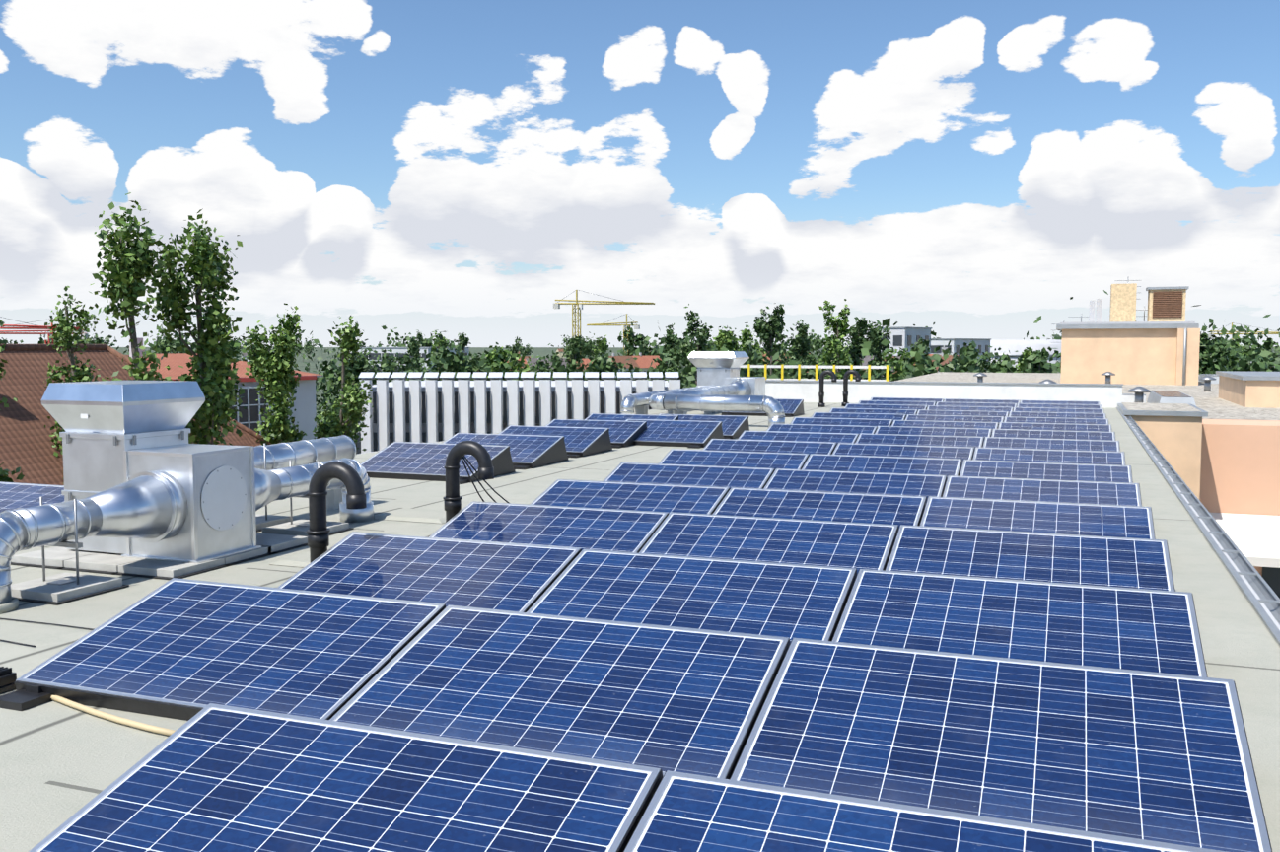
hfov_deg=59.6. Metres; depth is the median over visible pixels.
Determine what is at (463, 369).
tree
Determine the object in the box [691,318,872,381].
tree
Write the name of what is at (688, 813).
solar panel
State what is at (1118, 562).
solar panel
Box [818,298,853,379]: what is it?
tree
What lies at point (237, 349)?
tree
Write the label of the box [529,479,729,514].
solar panel
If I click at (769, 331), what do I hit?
tree
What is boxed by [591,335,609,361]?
poplar
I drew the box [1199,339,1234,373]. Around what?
poplar
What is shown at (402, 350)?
white office
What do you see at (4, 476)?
poplar
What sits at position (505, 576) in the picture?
solar panel
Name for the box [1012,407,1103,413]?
solar panel
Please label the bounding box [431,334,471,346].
tree
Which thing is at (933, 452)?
solar panel
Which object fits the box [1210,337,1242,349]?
tree
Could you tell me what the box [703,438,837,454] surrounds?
solar panel
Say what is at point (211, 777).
solar panel
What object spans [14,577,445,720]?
solar panel
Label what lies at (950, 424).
solar panel
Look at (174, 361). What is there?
white hipped house roof
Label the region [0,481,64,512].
solar panel
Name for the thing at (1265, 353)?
tree
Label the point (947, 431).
solar panel
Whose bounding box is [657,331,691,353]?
tree
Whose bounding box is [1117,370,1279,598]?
peach wing
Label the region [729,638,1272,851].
solar panel
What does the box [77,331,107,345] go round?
tree
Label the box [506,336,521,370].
poplar
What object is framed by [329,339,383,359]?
tree
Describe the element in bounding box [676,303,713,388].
tree
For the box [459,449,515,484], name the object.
console
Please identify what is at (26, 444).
tile roof
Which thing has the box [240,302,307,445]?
poplar
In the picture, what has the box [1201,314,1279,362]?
tree
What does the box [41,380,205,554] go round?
exhaust hood unit
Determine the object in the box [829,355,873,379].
town house roof
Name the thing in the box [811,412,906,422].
solar panel
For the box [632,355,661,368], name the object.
town house roof
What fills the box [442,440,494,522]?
vent pipe
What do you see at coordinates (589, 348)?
tree
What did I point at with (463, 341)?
poplar
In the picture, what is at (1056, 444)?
solar panel
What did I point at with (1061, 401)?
solar panel
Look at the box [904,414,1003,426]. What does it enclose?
solar panel
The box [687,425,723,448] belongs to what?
mount
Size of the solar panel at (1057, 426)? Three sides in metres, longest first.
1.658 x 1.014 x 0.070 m
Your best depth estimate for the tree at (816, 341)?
666.15 m
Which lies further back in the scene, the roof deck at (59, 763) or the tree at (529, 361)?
the tree at (529, 361)
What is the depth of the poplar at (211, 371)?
28.36 m
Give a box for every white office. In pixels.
[350,347,469,425]
[879,326,932,356]
[930,338,991,369]
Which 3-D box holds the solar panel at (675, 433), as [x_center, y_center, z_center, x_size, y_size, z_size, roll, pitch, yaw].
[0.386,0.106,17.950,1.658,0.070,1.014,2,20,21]
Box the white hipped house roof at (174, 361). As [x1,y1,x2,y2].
[145,353,323,379]
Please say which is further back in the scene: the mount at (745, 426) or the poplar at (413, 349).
the poplar at (413, 349)
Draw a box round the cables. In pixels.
[0,455,508,735]
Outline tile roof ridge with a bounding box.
[0,344,271,444]
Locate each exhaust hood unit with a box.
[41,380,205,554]
[687,351,765,395]
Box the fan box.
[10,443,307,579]
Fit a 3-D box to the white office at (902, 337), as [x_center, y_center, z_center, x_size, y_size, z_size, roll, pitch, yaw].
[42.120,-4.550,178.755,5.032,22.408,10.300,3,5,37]
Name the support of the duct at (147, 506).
on the roof deck at (59, 763)
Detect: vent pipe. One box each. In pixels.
[306,461,366,562]
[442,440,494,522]
[817,369,837,407]
[841,369,860,406]
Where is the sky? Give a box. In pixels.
[0,0,1279,348]
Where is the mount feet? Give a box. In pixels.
[0,666,16,693]
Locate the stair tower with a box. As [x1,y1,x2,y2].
[1051,276,1200,385]
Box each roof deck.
[0,402,1279,851]
[894,371,1279,420]
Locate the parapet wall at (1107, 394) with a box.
[765,379,1123,408]
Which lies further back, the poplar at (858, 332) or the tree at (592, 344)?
the tree at (592, 344)
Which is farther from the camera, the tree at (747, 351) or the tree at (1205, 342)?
the tree at (747, 351)
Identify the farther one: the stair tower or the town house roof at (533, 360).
the town house roof at (533, 360)
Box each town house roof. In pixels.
[525,357,567,371]
[575,358,592,370]
[608,355,639,368]
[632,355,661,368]
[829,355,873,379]
[930,355,958,371]
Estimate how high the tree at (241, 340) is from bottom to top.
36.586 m
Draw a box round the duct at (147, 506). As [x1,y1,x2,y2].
[0,470,187,614]
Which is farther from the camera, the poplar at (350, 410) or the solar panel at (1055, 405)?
the poplar at (350, 410)
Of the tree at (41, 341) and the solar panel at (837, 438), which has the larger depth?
the tree at (41, 341)
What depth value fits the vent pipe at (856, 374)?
28.87 m
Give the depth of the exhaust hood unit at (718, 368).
29.01 m
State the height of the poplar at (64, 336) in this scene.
21.591 m
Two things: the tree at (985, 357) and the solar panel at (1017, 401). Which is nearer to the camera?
the solar panel at (1017, 401)
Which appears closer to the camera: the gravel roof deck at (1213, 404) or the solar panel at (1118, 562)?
the solar panel at (1118, 562)
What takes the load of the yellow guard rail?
on the gravel roof deck at (1213, 404)
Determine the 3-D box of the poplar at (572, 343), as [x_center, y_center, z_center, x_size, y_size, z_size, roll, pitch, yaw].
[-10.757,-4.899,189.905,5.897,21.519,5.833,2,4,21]
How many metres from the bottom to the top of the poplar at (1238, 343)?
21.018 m
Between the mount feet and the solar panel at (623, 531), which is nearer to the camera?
the mount feet
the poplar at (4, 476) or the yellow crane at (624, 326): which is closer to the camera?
the poplar at (4, 476)
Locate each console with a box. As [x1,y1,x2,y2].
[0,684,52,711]
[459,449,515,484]
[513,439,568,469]
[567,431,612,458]
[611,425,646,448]
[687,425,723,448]
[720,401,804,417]
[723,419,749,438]
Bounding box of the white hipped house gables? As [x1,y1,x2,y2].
[129,337,145,357]
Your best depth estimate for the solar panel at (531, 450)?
15.11 m
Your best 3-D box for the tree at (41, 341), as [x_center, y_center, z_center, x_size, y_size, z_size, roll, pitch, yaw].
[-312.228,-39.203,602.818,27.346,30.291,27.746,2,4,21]
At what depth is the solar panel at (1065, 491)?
10.05 m
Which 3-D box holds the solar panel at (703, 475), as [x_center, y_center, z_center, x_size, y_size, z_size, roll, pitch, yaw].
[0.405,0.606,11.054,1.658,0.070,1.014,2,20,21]
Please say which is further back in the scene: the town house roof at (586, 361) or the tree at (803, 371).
the town house roof at (586, 361)
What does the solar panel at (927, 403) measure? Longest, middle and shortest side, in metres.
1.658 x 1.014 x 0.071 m
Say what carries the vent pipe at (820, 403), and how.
on the roof deck at (59, 763)
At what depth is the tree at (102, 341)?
668.24 m
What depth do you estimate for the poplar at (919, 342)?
154.73 m
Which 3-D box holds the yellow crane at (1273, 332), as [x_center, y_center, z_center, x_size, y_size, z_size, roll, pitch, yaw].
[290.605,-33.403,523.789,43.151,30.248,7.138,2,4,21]
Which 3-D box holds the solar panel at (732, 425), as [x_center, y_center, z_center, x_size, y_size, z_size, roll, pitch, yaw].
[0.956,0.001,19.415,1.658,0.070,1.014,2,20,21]
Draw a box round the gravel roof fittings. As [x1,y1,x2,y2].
[973,371,1218,406]
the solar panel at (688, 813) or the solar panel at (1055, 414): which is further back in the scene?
the solar panel at (1055, 414)
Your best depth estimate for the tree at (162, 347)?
566.45 m
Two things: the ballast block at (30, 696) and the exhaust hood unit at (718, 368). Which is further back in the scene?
the exhaust hood unit at (718, 368)
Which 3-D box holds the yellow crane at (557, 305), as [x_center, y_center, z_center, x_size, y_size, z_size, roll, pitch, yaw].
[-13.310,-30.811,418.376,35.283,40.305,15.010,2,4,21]
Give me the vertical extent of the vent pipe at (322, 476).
0.830 m
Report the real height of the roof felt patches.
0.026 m
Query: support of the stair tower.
on the gravel roof deck at (1213, 404)
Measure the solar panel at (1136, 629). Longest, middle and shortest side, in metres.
1.658 x 1.014 x 0.070 m
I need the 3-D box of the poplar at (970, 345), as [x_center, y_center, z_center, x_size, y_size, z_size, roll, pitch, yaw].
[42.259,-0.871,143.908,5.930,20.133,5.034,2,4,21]
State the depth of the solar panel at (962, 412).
21.04 m
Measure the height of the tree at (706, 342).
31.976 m
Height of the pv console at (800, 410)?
0.336 m
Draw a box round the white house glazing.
[172,375,316,434]
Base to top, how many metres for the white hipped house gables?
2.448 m
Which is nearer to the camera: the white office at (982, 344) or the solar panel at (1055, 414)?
the solar panel at (1055, 414)
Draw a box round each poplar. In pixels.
[0,319,24,483]
[44,285,103,483]
[90,192,209,443]
[139,208,247,445]
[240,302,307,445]
[312,315,374,451]
[403,330,425,373]
[430,329,446,368]
[454,332,475,374]
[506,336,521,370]
[565,333,585,380]
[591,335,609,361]
[661,323,693,382]
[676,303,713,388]
[711,325,740,351]
[738,324,764,361]
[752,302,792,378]
[786,319,811,375]
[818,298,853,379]
[848,316,877,378]
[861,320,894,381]
[910,337,928,357]
[966,341,985,372]
[1012,347,1032,372]
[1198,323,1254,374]
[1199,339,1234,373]
[1233,333,1247,358]
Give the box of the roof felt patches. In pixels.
[270,507,445,567]
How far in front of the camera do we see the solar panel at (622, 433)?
18.08 m
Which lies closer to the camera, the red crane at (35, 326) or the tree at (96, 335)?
the red crane at (35, 326)
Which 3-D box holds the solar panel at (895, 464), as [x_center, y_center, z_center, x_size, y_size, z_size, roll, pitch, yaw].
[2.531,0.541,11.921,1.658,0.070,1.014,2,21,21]
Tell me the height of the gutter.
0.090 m
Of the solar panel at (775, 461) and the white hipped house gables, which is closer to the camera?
the solar panel at (775, 461)
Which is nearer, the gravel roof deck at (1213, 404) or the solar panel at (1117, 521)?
the solar panel at (1117, 521)
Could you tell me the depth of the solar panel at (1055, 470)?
11.54 m
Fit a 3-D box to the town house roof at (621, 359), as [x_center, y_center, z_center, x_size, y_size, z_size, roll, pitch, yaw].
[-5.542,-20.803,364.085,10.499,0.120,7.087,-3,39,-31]
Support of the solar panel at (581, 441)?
on the mount at (603, 444)
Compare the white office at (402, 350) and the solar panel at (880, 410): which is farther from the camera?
the white office at (402, 350)
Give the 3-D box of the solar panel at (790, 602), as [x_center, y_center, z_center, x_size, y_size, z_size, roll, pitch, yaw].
[0.258,0.970,6.053,1.658,0.071,1.014,2,20,21]
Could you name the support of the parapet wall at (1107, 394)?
on the building walls at (1245, 581)
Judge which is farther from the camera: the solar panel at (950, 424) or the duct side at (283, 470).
the solar panel at (950, 424)
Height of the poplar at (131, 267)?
23.253 m
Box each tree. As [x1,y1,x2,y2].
[1,339,23,344]
[37,331,79,344]
[72,326,119,350]
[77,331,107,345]
[147,328,196,354]
[225,330,246,355]
[228,340,241,355]
[293,334,317,361]
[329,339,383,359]
[377,325,449,347]
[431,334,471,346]
[453,360,508,380]
[468,351,486,380]
[515,343,585,379]
[518,343,533,355]
[558,334,570,357]
[564,338,594,358]
[580,331,614,358]
[617,321,675,355]
[650,327,803,388]
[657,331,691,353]
[661,329,821,382]
[675,322,756,351]
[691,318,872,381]
[760,342,788,353]
[792,329,843,369]
[933,342,1017,372]
[1023,315,1062,339]
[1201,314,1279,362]
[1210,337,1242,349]
[1240,342,1272,371]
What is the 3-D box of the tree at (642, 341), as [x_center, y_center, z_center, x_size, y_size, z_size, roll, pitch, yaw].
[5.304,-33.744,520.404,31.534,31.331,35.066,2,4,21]
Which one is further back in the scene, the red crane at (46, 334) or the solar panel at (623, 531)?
the red crane at (46, 334)
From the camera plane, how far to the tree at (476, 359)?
217.52 m
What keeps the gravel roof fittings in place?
on the gravel roof deck at (1213, 404)
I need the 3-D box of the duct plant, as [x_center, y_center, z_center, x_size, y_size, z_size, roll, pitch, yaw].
[1.188,-0.619,25.202,3.211,0.750,7.894,0,4,0]
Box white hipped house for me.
[234,379,316,439]
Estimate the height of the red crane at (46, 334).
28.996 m
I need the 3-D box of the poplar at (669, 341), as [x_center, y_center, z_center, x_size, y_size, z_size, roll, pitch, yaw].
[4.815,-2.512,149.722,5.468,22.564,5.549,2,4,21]
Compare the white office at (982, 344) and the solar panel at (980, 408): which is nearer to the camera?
the solar panel at (980, 408)
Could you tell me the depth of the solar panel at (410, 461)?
13.50 m
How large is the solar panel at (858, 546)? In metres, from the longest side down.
1.658 x 1.014 x 0.070 m
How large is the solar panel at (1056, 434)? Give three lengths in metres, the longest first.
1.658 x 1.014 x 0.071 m
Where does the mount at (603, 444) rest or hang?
on the roof deck at (59, 763)
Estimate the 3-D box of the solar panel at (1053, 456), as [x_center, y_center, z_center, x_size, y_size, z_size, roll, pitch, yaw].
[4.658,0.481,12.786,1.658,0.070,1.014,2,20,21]
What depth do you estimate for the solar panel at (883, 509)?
9.15 m
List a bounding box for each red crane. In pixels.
[0,316,79,329]
[0,318,88,344]
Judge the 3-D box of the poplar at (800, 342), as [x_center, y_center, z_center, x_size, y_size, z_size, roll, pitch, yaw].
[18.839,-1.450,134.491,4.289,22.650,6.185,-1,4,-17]
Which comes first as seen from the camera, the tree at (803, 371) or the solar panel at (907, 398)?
the solar panel at (907, 398)
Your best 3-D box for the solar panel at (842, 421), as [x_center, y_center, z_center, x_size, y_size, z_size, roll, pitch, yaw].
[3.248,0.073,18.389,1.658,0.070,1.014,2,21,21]
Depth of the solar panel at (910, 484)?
10.64 m
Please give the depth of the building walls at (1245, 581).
8.46 m
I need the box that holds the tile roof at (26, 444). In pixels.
[0,350,266,485]
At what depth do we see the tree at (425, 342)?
628.43 m
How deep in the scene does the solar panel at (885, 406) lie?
23.10 m
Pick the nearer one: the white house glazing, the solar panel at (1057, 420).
the solar panel at (1057, 420)
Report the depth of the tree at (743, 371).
96.62 m
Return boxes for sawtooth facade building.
[356,371,680,454]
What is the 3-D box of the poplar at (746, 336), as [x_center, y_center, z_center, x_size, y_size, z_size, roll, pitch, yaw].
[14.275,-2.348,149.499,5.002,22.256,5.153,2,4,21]
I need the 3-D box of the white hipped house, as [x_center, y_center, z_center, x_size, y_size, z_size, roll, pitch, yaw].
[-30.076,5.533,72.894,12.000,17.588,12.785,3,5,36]
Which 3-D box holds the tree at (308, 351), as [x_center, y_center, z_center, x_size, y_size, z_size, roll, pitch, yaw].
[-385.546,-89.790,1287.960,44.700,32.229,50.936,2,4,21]
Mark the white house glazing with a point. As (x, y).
(250, 417)
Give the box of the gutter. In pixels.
[1116,407,1279,645]
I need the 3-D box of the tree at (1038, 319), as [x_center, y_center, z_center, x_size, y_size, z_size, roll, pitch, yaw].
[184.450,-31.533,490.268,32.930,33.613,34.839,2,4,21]
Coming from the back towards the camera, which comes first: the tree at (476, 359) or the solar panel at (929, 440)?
the tree at (476, 359)
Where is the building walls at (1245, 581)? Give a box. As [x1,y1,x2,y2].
[357,409,1279,630]
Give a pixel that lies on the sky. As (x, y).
(970, 169)
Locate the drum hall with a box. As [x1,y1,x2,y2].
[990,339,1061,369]
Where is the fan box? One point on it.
(218, 530)
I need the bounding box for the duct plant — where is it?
[620,377,784,426]
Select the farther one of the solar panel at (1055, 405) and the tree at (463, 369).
the tree at (463, 369)
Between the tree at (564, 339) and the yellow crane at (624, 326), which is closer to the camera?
the yellow crane at (624, 326)
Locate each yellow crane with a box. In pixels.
[553,289,654,354]
[586,313,639,355]
[1208,322,1279,339]
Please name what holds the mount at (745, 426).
on the roof deck at (59, 763)
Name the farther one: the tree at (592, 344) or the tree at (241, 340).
the tree at (241, 340)
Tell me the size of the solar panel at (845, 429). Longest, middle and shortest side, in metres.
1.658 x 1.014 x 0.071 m
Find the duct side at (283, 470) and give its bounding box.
[254,434,373,536]
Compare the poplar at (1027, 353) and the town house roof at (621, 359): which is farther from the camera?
the town house roof at (621, 359)
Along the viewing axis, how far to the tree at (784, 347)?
597.85 m
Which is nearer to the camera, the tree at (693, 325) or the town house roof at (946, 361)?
the tree at (693, 325)
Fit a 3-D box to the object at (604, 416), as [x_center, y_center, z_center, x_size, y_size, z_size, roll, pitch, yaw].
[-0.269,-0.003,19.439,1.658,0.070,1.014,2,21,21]
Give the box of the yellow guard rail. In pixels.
[739,363,888,381]

